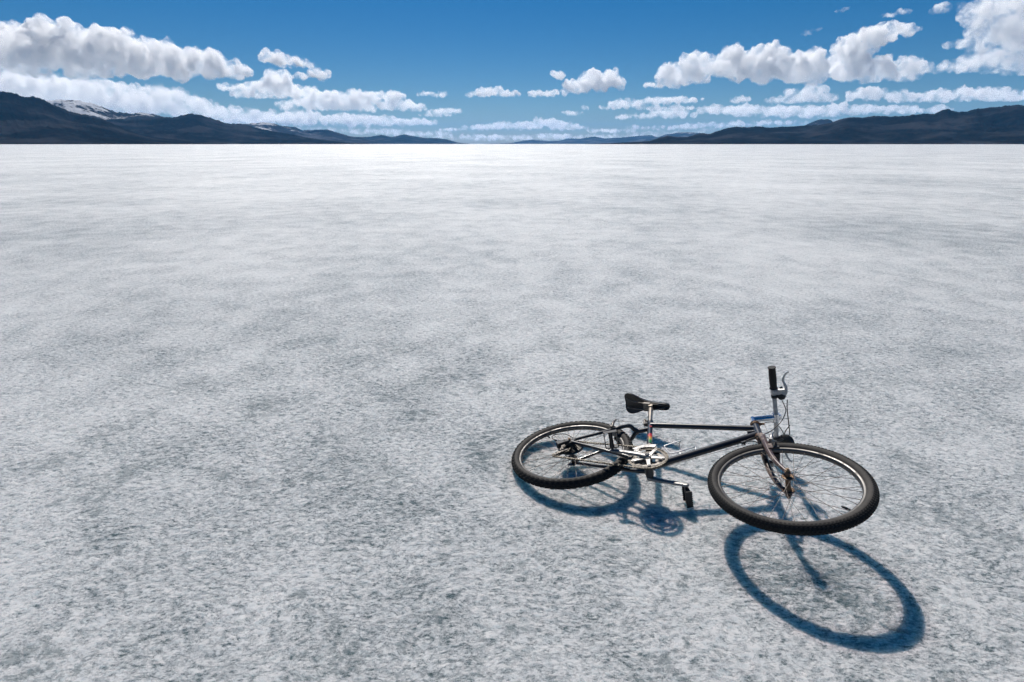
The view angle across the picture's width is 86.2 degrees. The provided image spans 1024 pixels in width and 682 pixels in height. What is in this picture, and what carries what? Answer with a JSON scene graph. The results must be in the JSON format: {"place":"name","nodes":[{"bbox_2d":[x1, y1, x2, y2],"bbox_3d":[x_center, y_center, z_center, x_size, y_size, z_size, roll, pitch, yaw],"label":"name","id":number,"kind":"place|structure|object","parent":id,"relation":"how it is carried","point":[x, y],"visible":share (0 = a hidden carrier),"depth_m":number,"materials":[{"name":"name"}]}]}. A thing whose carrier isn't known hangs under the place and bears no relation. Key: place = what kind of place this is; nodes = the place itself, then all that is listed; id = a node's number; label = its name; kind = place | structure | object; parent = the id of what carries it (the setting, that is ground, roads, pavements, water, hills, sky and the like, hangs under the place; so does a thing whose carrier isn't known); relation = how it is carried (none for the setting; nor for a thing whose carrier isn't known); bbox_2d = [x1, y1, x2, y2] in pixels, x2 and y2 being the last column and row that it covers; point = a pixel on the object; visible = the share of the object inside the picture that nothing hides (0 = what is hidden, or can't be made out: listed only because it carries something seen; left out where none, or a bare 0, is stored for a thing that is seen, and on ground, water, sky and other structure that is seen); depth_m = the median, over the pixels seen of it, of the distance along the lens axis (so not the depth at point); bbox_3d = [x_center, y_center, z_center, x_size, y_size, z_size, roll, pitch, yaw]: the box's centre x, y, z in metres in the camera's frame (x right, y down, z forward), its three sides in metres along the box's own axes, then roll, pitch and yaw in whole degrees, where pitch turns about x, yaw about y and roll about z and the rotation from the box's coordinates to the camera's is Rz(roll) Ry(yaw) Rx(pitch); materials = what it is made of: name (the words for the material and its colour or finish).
{"place":"outdoors","nodes":[
{"label":"outdoors","id":0,"kind":"place"},
{"bbox_2d":[47,99,161,119],"bbox_3d":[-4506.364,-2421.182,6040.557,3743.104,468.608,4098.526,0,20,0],"label":"mountain","id":1,"kind":"structure","parent":0,"point":[89,109],"depth_m":6006.52,"materials":[{"name":"white snow"}]},
{"bbox_2d":[0,91,222,143],"bbox_3d":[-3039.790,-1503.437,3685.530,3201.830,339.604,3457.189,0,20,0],"label":"hill","id":2,"kind":"structure","parent":0,"point":[30,120],"depth_m":3204.28,"materials":[{"name":"stone"}]},
{"bbox_2d":[104,113,362,143],"bbox_3d":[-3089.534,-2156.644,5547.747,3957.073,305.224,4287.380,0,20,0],"label":"mountain","id":3,"kind":"structure","parent":0,"point":[192,127],"depth_m":5087.58,"materials":[{"name":"rock"},{"name":"snow"}]},
{"bbox_2d":[244,122,384,143],"bbox_3d":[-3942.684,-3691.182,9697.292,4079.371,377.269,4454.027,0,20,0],"label":"mountain","id":4,"kind":"structure","parent":0,"point":[327,134],"depth_m":9656.81,"materials":[{"name":"blue stone"}]},
{"bbox_2d":[357,134,466,143],"bbox_3d":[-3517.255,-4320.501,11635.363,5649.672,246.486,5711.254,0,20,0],"label":"hill","id":5,"kind":"structure","parent":0,"point":[404,139],"depth_m":11364.17,"materials":[{"name":"blue stone"}]},
{"bbox_2d":[0,144,1023,681],"bbox_3d":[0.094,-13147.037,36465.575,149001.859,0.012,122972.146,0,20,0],"label":"salt flat","id":6,"kind":"structure","parent":0,"point":[274,412],"depth_m":3.64,"materials":[{"name":"salt"}]},
{"bbox_2d":[511,366,879,535],"bbox_3d":[0.838,0.543,2.766,1.702,0.564,0.984,1,21,34],"label":"bicycle","id":7,"kind":"object","parent":6,"relation":"on","point":[859,513],"visible":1,"depth_m":2.65,"materials":[{"name":"black paint"}]},
{"bbox_2d":[0,0,1023,143],"label":"sky","id":8,"kind":"structure","parent":0,"point":[460,71],"materials":[{"name":"blue"}]},
{"bbox_2d":[491,135,655,143],"bbox_3d":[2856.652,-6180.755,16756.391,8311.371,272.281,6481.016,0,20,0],"label":"mountain","id":9,"kind":"structure","parent":0,"point":[593,140],"depth_m":16454.69,"materials":[{"name":"blue stone"}]},
{"bbox_2d":[644,132,699,140],"bbox_3d":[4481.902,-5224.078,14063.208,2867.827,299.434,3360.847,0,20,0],"label":"mountain","id":10,"kind":"structure","parent":0,"point":[684,134],"depth_m":14198.99,"materials":[{"name":"blue stone"}]},
{"bbox_2d":[601,105,1023,143],"bbox_3d":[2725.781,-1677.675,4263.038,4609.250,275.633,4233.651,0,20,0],"label":"hill","id":11,"kind":"structure","parent":0,"point":[999,125],"depth_m":3702.11,"materials":[{"name":"rock"}]},
{"bbox_2d":[804,119,832,125],"bbox_3d":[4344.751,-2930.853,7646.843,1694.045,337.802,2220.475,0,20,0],"label":"mountain","id":12,"kind":"structure","parent":0,"point":[821,121],"depth_m":7746.05,"materials":[{"name":"blue stone"}]}
]}

